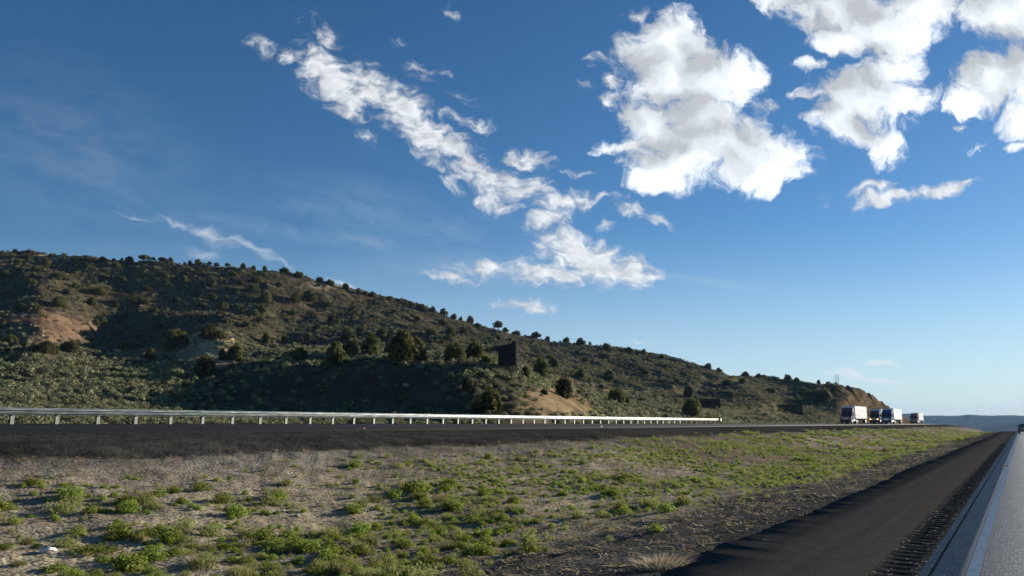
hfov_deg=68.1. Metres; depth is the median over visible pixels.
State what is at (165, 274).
juniper tree
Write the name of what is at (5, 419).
sagebrush
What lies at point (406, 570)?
weed clump
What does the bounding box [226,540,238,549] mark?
weed clump
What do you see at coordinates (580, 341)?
juniper tree
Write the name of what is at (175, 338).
juniper tree
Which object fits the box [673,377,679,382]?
juniper tree
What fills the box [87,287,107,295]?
juniper tree
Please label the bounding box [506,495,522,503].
weed clump
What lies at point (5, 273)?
juniper tree
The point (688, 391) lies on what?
juniper tree
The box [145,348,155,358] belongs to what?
juniper tree
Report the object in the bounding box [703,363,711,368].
juniper tree
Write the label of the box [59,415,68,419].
sagebrush
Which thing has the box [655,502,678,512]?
weed clump
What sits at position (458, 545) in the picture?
weed clump
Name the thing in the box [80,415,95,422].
sagebrush
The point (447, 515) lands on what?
weed clump
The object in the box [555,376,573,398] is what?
juniper tree
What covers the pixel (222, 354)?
juniper tree
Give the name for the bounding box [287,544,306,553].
weed clump
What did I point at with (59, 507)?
weed clump
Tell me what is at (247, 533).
weed clump
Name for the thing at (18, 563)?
weed clump
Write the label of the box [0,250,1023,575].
terrain
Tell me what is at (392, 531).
weed clump
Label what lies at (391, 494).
weed clump
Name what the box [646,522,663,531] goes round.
weed clump
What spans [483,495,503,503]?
weed clump
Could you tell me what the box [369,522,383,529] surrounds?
weed clump
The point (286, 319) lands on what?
juniper tree
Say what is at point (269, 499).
weed clump
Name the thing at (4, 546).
weed clump
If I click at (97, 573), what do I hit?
weed clump
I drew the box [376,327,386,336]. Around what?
juniper tree
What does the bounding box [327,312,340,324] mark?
juniper tree
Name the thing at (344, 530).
weed clump
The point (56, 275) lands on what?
juniper tree
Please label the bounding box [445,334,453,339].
juniper tree
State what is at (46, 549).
rock
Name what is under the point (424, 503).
weed clump
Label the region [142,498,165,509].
weed clump
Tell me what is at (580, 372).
juniper tree
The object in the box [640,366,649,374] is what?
juniper tree
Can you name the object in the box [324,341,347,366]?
juniper tree
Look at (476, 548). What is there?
weed clump
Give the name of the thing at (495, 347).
juniper tree
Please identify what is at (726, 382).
juniper tree
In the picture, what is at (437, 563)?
weed clump
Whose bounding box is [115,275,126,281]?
juniper tree
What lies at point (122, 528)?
weed clump
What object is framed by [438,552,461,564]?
weed clump
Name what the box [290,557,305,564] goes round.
weed clump
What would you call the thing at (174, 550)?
weed clump
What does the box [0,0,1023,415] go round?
sky
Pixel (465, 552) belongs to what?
weed clump
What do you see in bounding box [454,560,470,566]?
weed clump
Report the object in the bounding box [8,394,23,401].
sagebrush
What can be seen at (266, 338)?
juniper tree
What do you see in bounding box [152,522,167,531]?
weed clump
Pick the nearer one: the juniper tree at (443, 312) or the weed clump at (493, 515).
the weed clump at (493, 515)
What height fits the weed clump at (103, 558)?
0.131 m
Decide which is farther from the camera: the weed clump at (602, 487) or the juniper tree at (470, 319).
the juniper tree at (470, 319)
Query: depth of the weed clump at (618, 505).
17.84 m
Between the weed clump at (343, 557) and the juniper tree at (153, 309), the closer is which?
the weed clump at (343, 557)
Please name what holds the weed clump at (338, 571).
on the terrain at (350, 384)
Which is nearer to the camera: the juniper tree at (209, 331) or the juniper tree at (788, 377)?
the juniper tree at (209, 331)
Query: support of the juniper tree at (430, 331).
on the terrain at (350, 384)
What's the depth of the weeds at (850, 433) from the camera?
78.10 m
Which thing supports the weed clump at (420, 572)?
on the terrain at (350, 384)
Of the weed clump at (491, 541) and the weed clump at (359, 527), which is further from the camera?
the weed clump at (359, 527)
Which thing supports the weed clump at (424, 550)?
on the terrain at (350, 384)
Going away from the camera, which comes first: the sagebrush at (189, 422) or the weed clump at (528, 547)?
the weed clump at (528, 547)
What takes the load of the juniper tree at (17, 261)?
on the terrain at (350, 384)
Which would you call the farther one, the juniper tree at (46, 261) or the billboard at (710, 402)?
the juniper tree at (46, 261)
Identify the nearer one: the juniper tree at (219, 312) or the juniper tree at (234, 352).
the juniper tree at (234, 352)
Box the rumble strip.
[867,431,1016,575]
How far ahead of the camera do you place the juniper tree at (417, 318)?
286.65 m
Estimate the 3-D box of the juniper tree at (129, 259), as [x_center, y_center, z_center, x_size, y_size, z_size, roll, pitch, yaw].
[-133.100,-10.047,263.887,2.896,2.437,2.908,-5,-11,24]
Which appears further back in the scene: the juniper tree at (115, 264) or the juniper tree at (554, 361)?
the juniper tree at (115, 264)
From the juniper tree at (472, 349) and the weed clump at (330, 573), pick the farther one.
the juniper tree at (472, 349)
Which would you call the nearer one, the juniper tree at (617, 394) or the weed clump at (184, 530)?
the weed clump at (184, 530)
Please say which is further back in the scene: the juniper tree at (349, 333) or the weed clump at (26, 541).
the juniper tree at (349, 333)
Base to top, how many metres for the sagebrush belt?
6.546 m
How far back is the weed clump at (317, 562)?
10.90 m
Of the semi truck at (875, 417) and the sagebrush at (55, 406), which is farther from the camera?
the semi truck at (875, 417)
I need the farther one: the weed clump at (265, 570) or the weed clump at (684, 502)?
the weed clump at (684, 502)
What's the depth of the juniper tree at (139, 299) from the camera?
228.52 m
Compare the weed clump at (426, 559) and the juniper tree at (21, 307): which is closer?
the weed clump at (426, 559)
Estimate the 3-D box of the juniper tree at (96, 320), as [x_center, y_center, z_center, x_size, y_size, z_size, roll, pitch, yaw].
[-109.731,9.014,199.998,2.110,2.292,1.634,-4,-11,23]
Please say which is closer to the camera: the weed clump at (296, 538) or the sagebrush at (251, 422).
the weed clump at (296, 538)
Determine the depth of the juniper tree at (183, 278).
251.96 m
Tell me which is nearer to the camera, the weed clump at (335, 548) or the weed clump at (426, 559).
the weed clump at (426, 559)
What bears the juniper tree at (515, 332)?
on the terrain at (350, 384)
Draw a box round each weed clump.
[0,497,19,510]
[0,542,14,550]
[4,516,19,525]
[8,558,26,566]
[16,536,38,544]
[19,478,42,485]
[38,563,68,572]
[43,499,87,514]
[50,483,86,500]
[52,534,81,548]
[57,571,73,575]
[60,495,83,506]
[61,543,124,556]
[62,567,88,575]
[67,526,87,535]
[84,505,97,513]
[89,568,104,575]
[94,555,111,562]
[101,532,119,541]
[101,571,124,575]
[103,521,133,539]
[109,553,127,563]
[110,493,140,505]
[111,518,126,527]
[111,553,150,572]
[115,499,141,513]
[123,530,145,540]
[131,531,147,542]
[132,550,143,559]
[135,491,155,503]
[139,545,169,561]
[140,565,157,573]
[141,526,157,536]
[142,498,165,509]
[143,544,157,550]
[147,567,167,573]
[148,572,164,575]
[150,523,182,543]
[151,486,167,496]
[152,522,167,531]
[163,545,185,556]
[167,485,182,493]
[171,516,195,528]
[173,496,186,503]
[173,526,189,533]
[178,548,194,555]
[180,553,220,570]
[181,534,198,542]
[185,543,201,549]
[188,482,212,491]
[195,521,223,537]
[197,551,211,556]
[198,543,218,550]
[204,522,220,528]
[210,491,235,503]
[215,543,231,550]
[221,563,257,575]
[222,556,241,562]
[223,502,250,516]
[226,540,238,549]
[236,541,250,548]
[236,555,255,563]
[240,530,255,537]
[240,562,262,574]
[242,525,259,536]
[249,527,277,540]
[251,536,294,552]
[253,552,266,558]
[256,561,275,567]
[259,568,273,573]
[261,494,280,505]
[261,565,281,571]
[266,486,290,497]
[266,541,277,550]
[266,564,285,572]
[269,489,288,500]
[271,569,284,575]
[274,544,290,554]
[278,478,294,485]
[279,529,299,538]
[286,540,302,546]
[287,534,307,541]
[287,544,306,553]
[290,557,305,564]
[292,536,323,552]
[302,563,318,572]
[304,566,315,573]
[310,557,329,568]
[313,564,331,575]
[314,525,341,537]
[314,541,351,559]
[317,548,338,563]
[321,525,347,535]
[322,559,354,574]
[323,569,337,575]
[325,532,341,540]
[331,562,350,574]
[337,554,353,562]
[340,535,355,543]
[343,458,363,467]
[343,518,372,534]
[343,540,368,551]
[345,562,358,569]
[346,502,363,513]
[347,566,361,575]
[348,568,371,575]
[349,531,367,539]
[352,541,370,554]
[354,498,370,506]
[354,545,369,554]
[359,566,376,575]
[361,534,382,545]
[362,493,385,502]
[366,561,380,568]
[367,556,383,564]
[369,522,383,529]
[369,569,385,575]
[374,562,408,575]
[374,563,388,570]
[379,552,396,563]
[380,488,402,498]
[381,552,397,559]
[383,527,403,535]
[393,534,416,548]
[393,556,412,567]
[396,560,443,575]
[398,565,417,575]
[401,478,431,493]
[401,514,421,523]
[408,490,428,500]
[413,552,442,567]
[415,517,437,527]
[416,497,434,508]
[417,545,431,554]
[427,518,441,526]
[430,559,441,566]
[431,495,450,501]
[431,523,448,535]
[431,561,445,569]
[434,477,452,484]
[434,482,451,491]
[438,498,463,509]
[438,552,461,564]
[439,512,456,519]
[439,539,453,549]
[441,497,463,511]
[448,476,460,486]
[449,541,468,549]
[450,529,466,534]
[452,560,483,575]
[454,558,472,566]
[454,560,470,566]
[455,534,476,542]
[456,546,472,556]
[463,513,483,523]
[465,541,498,555]
[470,504,489,514]
[474,548,493,555]
[476,487,492,495]
[478,529,493,536]
[478,533,492,542]
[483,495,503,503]
[483,537,497,545]
[484,452,494,459]
[491,512,498,518]
[495,510,509,521]
[497,537,514,545]
[503,502,523,511]
[504,521,518,532]
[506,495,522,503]
[507,549,522,554]
[514,529,541,542]
[518,538,545,553]
[571,509,586,518]
[589,483,612,490]
[603,486,621,495]
[609,471,638,481]
[610,496,627,510]
[614,505,632,513]
[638,497,659,507]
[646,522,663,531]
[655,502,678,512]
[673,494,692,505]
[790,455,826,461]
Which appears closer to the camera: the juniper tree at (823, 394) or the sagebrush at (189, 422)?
the sagebrush at (189, 422)
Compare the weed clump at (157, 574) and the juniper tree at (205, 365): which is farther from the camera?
the juniper tree at (205, 365)
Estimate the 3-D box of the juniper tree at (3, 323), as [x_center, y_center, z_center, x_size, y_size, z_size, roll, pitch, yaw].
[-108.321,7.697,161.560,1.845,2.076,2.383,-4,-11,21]
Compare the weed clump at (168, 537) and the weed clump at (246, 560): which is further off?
the weed clump at (168, 537)
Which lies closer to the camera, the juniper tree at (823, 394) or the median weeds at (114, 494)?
the median weeds at (114, 494)
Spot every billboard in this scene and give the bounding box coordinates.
[498,343,522,373]
[686,399,720,407]
[776,404,802,414]
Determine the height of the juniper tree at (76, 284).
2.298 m
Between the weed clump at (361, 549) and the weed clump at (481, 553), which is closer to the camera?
the weed clump at (481, 553)
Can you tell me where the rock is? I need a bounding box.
[38,546,56,552]
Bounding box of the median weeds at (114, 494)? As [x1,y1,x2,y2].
[0,432,931,575]
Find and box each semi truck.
[839,406,866,423]
[868,409,889,423]
[880,408,901,423]
[909,413,923,423]
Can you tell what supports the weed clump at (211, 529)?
on the terrain at (350, 384)
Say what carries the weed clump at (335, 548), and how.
on the terrain at (350, 384)
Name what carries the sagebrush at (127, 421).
on the terrain at (350, 384)
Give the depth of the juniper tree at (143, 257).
264.65 m
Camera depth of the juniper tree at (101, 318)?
209.10 m
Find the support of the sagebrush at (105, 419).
on the terrain at (350, 384)
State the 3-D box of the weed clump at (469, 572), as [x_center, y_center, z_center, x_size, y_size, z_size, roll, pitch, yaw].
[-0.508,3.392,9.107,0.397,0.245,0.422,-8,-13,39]
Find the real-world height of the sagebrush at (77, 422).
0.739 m
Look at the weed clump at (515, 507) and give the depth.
16.98 m
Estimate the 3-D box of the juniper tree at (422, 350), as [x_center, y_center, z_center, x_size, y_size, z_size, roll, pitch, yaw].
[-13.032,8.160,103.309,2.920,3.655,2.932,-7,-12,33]
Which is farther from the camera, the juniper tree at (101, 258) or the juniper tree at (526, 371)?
the juniper tree at (101, 258)
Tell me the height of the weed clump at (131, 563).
0.272 m
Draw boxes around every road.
[0,423,940,434]
[918,432,1023,575]
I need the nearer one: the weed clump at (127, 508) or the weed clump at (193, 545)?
the weed clump at (193, 545)
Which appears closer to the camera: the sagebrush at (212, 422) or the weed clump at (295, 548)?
the weed clump at (295, 548)
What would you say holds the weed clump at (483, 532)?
on the terrain at (350, 384)
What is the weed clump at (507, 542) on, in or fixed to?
on the terrain at (350, 384)
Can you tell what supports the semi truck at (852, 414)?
on the opposite road at (36, 429)
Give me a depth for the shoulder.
11.31 m
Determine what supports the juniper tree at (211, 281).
on the terrain at (350, 384)
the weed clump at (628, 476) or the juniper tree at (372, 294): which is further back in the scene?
the juniper tree at (372, 294)
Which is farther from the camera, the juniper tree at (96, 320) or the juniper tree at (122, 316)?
the juniper tree at (122, 316)
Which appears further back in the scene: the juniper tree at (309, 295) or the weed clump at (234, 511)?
the juniper tree at (309, 295)
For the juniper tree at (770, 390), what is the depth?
290.48 m
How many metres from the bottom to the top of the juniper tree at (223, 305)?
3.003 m
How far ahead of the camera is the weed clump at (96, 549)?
11.26 m
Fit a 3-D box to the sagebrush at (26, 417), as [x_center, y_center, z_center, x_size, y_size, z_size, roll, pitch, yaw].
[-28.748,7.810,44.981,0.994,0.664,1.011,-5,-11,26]
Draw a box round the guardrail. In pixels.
[0,407,721,423]
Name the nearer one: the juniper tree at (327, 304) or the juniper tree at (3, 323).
the juniper tree at (3, 323)
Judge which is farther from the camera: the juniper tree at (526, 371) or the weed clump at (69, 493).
the juniper tree at (526, 371)
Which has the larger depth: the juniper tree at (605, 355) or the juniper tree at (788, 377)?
the juniper tree at (788, 377)
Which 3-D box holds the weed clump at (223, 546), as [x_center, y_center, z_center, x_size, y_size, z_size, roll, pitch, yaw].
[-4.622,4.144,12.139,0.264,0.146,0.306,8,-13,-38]
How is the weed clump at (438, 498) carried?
on the terrain at (350, 384)
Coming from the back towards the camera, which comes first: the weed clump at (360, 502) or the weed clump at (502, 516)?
the weed clump at (360, 502)
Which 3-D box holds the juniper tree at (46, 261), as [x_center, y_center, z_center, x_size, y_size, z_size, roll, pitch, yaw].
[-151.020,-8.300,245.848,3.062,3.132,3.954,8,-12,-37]
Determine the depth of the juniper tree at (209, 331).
159.88 m
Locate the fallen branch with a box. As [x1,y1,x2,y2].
[542,550,570,556]
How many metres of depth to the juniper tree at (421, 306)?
310.96 m
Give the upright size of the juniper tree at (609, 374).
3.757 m
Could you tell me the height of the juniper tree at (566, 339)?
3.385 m
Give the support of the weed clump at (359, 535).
on the terrain at (350, 384)
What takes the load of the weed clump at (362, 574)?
on the terrain at (350, 384)
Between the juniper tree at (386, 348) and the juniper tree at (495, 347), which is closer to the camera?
the juniper tree at (386, 348)
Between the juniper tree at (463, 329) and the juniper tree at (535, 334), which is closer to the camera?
the juniper tree at (463, 329)
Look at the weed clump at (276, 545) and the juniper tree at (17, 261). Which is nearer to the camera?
the weed clump at (276, 545)
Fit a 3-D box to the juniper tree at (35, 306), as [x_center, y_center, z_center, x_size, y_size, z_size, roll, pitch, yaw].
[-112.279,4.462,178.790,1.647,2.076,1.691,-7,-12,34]
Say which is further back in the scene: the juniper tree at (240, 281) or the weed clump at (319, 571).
the juniper tree at (240, 281)
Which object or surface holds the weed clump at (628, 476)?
on the terrain at (350, 384)
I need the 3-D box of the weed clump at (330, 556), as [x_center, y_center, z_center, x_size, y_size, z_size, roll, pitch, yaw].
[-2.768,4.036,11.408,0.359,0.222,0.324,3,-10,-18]
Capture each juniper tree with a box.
[0,270,10,276]
[0,320,8,327]
[2,334,18,342]
[13,258,21,265]
[13,303,27,311]
[23,253,33,258]
[25,278,36,285]
[27,340,59,354]
[32,303,39,309]
[41,258,51,266]
[49,272,61,279]
[50,296,67,307]
[59,339,79,352]
[63,288,69,294]
[72,282,79,287]
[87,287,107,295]
[87,296,95,305]
[93,318,99,325]
[95,314,106,323]
[98,256,107,260]
[100,274,109,278]
[112,261,120,267]
[112,302,119,308]
[113,330,122,334]
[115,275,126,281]
[117,313,128,319]
[117,339,145,348]
[124,256,133,261]
[128,296,149,303]
[138,254,150,260]
[141,285,152,290]
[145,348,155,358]
[148,307,159,311]
[152,323,162,327]
[157,272,169,276]
[158,257,167,261]
[163,328,189,349]
[164,281,172,286]
[172,297,180,301]
[180,275,190,281]
[185,313,193,317]
[194,354,216,374]
[195,259,202,264]
[198,302,206,306]
[200,324,226,339]
[208,279,216,284]
[209,293,216,299]
[215,301,228,309]
[215,310,223,314]
[218,348,225,360]
[226,342,242,360]
[228,271,238,276]
[230,287,239,292]
[237,280,244,283]
[241,320,250,327]
[248,284,259,291]
[248,309,258,316]
[250,275,261,282]
[256,316,263,322]
[257,304,266,311]
[260,291,272,303]
[261,331,272,343]
[274,281,282,286]
[279,267,289,272]
[281,335,288,343]
[284,317,291,322]
[289,292,300,302]
[290,309,296,314]
[290,346,307,358]
[293,271,303,278]
[303,290,317,300]
[303,333,311,341]
[313,323,321,328]
[315,277,323,281]
[322,301,332,306]
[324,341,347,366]
[325,279,333,284]
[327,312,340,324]
[340,327,355,339]
[342,283,348,288]
[342,339,358,355]
[356,326,365,332]
[361,331,380,354]
[368,291,375,296]
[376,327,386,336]
[384,342,389,352]
[387,329,419,361]
[410,335,426,358]
[414,316,420,321]
[417,304,424,308]
[427,328,435,333]
[438,318,447,325]
[440,308,447,314]
[443,341,465,360]
[445,326,455,335]
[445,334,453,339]
[451,313,456,319]
[459,325,467,333]
[462,376,473,390]
[465,340,484,358]
[466,315,473,322]
[472,385,502,411]
[479,354,495,364]
[490,343,502,351]
[493,320,502,329]
[511,330,520,335]
[521,366,529,376]
[531,331,541,337]
[533,356,548,377]
[540,389,547,394]
[548,355,558,367]
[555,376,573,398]
[562,337,569,342]
[575,367,585,377]
[576,338,585,344]
[599,352,610,358]
[603,343,611,349]
[603,369,614,379]
[608,387,625,402]
[625,346,633,352]
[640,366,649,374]
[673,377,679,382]
[681,397,701,416]
[683,385,693,397]
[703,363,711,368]
[722,379,731,384]
[727,391,735,396]
[738,377,745,382]
[765,387,776,392]
[784,374,792,380]
[798,387,809,393]
[803,387,832,402]
[822,382,840,392]
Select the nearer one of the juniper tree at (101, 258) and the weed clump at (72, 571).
the weed clump at (72, 571)
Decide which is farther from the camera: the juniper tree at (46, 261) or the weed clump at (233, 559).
the juniper tree at (46, 261)
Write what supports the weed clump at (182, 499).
on the terrain at (350, 384)
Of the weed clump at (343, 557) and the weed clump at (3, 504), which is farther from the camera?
the weed clump at (3, 504)
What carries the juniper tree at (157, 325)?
on the terrain at (350, 384)
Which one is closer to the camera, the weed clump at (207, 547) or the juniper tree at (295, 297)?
the weed clump at (207, 547)
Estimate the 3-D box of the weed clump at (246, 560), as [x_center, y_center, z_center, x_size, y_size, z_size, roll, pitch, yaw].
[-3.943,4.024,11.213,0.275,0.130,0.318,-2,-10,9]
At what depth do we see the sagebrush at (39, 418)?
44.16 m
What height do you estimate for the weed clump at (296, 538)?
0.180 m
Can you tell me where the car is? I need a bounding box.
[1016,424,1023,433]
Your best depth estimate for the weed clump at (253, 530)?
13.25 m
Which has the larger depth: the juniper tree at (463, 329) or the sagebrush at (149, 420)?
the juniper tree at (463, 329)
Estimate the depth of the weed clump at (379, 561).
11.33 m
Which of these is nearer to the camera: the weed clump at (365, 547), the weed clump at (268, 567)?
the weed clump at (268, 567)
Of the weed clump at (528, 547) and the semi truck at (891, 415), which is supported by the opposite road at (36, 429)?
the semi truck at (891, 415)
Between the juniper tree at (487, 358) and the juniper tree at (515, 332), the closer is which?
the juniper tree at (487, 358)
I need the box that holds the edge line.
[966,433,1018,575]
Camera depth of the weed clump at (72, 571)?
9.61 m
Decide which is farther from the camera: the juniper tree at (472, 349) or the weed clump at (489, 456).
the juniper tree at (472, 349)
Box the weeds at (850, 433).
[742,426,997,450]
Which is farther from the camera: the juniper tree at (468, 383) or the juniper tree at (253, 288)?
the juniper tree at (253, 288)
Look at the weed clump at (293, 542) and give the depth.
12.39 m
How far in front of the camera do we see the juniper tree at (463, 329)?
297.44 m
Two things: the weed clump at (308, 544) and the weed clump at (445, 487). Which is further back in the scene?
the weed clump at (445, 487)
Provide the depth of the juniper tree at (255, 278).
265.60 m
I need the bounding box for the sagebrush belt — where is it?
[0,372,602,423]
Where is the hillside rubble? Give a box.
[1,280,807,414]
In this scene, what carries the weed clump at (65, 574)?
on the terrain at (350, 384)
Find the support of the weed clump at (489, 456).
on the terrain at (350, 384)
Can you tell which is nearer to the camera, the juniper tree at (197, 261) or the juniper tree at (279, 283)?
the juniper tree at (279, 283)
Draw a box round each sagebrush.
[0,248,915,423]
[0,325,801,422]
[0,415,8,422]
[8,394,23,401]
[14,418,30,423]
[15,404,27,407]
[19,415,36,423]
[28,415,47,423]
[34,420,49,423]
[48,402,62,407]
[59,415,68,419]
[64,415,74,421]
[66,419,86,423]
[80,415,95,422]
[100,415,115,422]
[116,417,132,423]
[145,416,162,423]
[172,418,182,423]
[179,420,193,423]
[207,419,219,423]
[234,417,247,423]
[246,419,257,423]
[395,418,405,423]
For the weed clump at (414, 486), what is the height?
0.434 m
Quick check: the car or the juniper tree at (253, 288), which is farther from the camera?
the juniper tree at (253, 288)
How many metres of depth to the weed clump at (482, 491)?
20.06 m
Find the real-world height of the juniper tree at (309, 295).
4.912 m
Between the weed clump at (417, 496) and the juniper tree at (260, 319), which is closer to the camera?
the weed clump at (417, 496)
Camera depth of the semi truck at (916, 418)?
281.06 m
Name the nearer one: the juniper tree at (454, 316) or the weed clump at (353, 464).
the weed clump at (353, 464)
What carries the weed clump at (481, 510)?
on the terrain at (350, 384)
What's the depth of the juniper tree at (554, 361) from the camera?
221.84 m
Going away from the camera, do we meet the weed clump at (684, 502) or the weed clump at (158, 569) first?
the weed clump at (158, 569)
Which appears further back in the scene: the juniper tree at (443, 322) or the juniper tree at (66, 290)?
the juniper tree at (443, 322)
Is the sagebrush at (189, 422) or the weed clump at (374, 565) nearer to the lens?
the weed clump at (374, 565)
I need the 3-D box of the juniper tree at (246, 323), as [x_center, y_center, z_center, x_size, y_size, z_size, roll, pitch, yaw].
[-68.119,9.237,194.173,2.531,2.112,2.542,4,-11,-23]
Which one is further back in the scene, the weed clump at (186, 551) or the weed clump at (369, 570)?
the weed clump at (186, 551)
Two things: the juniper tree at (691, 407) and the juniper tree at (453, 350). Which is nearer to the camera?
the juniper tree at (453, 350)
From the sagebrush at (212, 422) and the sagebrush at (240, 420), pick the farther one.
the sagebrush at (240, 420)
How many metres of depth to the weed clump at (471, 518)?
15.75 m
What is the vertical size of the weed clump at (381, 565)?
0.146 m
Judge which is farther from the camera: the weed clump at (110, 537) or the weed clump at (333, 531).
the weed clump at (333, 531)
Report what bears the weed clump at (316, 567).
on the terrain at (350, 384)
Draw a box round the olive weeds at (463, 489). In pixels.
[0,433,933,575]
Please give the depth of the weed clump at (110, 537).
12.10 m
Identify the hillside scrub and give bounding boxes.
[0,250,838,415]
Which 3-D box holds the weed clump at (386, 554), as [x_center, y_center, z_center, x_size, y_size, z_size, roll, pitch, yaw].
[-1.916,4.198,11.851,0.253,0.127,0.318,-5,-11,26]
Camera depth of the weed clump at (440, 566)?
10.52 m
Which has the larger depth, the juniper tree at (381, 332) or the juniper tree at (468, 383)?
the juniper tree at (381, 332)
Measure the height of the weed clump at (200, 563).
0.229 m
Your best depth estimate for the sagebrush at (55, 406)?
59.61 m
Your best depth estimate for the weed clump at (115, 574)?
9.70 m
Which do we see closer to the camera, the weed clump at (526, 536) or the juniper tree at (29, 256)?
the weed clump at (526, 536)
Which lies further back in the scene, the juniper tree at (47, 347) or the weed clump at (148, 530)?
the juniper tree at (47, 347)
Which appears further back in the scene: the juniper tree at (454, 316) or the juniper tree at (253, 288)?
the juniper tree at (454, 316)
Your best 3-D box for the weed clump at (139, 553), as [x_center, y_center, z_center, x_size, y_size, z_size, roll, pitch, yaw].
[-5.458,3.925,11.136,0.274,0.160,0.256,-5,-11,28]
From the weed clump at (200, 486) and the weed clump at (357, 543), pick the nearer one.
the weed clump at (357, 543)
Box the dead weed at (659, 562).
[625,549,697,570]
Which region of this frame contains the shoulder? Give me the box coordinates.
[660,431,1014,575]
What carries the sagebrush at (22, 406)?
on the terrain at (350, 384)
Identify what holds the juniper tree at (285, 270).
on the terrain at (350, 384)
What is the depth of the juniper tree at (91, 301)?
217.47 m
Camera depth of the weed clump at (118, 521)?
12.87 m
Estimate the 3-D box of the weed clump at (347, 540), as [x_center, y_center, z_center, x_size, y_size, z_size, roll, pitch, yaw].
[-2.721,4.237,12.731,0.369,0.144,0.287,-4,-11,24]
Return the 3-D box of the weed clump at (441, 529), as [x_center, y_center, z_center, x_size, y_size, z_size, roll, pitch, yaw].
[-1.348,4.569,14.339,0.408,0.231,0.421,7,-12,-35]
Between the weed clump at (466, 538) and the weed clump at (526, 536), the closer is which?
the weed clump at (526, 536)
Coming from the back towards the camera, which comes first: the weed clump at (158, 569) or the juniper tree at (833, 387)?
the juniper tree at (833, 387)
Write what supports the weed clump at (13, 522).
on the terrain at (350, 384)
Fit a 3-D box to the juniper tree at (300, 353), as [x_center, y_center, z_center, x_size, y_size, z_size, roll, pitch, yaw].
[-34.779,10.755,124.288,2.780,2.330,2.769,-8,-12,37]
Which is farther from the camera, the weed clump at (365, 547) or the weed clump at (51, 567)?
the weed clump at (365, 547)
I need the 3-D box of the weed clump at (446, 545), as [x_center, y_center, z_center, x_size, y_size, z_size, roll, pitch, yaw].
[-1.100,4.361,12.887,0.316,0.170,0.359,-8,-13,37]
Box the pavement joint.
[928,431,1017,575]
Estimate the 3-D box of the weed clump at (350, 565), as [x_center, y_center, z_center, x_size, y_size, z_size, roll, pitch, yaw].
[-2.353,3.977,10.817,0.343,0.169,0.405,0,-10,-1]
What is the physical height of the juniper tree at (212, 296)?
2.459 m
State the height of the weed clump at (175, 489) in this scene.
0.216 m
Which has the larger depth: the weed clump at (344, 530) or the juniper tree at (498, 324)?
the juniper tree at (498, 324)
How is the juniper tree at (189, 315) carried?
on the terrain at (350, 384)
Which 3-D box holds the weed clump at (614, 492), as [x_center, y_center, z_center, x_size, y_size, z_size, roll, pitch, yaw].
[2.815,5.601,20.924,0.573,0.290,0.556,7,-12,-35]
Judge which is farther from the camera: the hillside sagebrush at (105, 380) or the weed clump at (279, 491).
the hillside sagebrush at (105, 380)
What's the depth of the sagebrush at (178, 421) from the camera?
46.90 m
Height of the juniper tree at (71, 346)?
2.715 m
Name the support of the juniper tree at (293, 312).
on the terrain at (350, 384)
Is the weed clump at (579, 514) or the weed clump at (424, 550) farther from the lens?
the weed clump at (579, 514)
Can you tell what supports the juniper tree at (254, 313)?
on the terrain at (350, 384)
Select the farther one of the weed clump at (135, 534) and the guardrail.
the guardrail
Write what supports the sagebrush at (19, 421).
on the terrain at (350, 384)
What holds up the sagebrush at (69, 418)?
on the terrain at (350, 384)
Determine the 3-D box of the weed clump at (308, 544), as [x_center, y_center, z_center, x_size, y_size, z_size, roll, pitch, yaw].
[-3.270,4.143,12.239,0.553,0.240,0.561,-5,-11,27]
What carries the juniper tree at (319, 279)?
on the terrain at (350, 384)
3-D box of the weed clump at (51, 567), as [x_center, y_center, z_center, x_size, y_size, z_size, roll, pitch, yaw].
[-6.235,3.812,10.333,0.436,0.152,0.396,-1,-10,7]
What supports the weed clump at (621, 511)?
on the terrain at (350, 384)
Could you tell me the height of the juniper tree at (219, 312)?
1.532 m
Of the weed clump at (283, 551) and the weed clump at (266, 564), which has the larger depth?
the weed clump at (283, 551)
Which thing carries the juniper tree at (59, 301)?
on the terrain at (350, 384)
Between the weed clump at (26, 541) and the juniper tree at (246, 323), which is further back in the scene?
the juniper tree at (246, 323)
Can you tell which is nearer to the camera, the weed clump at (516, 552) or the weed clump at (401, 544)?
the weed clump at (516, 552)
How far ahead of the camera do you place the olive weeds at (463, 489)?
23.31 m
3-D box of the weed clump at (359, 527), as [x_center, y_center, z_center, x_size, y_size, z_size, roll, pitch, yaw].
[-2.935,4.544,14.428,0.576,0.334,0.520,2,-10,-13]
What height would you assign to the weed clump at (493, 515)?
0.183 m
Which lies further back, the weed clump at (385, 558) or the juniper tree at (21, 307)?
the juniper tree at (21, 307)
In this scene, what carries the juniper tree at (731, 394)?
on the terrain at (350, 384)
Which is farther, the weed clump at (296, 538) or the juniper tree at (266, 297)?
the juniper tree at (266, 297)
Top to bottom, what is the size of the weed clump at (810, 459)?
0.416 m
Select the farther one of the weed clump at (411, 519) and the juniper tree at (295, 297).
the juniper tree at (295, 297)
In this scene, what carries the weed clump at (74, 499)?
on the terrain at (350, 384)
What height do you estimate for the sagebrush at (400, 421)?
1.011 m
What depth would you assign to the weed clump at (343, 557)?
11.39 m

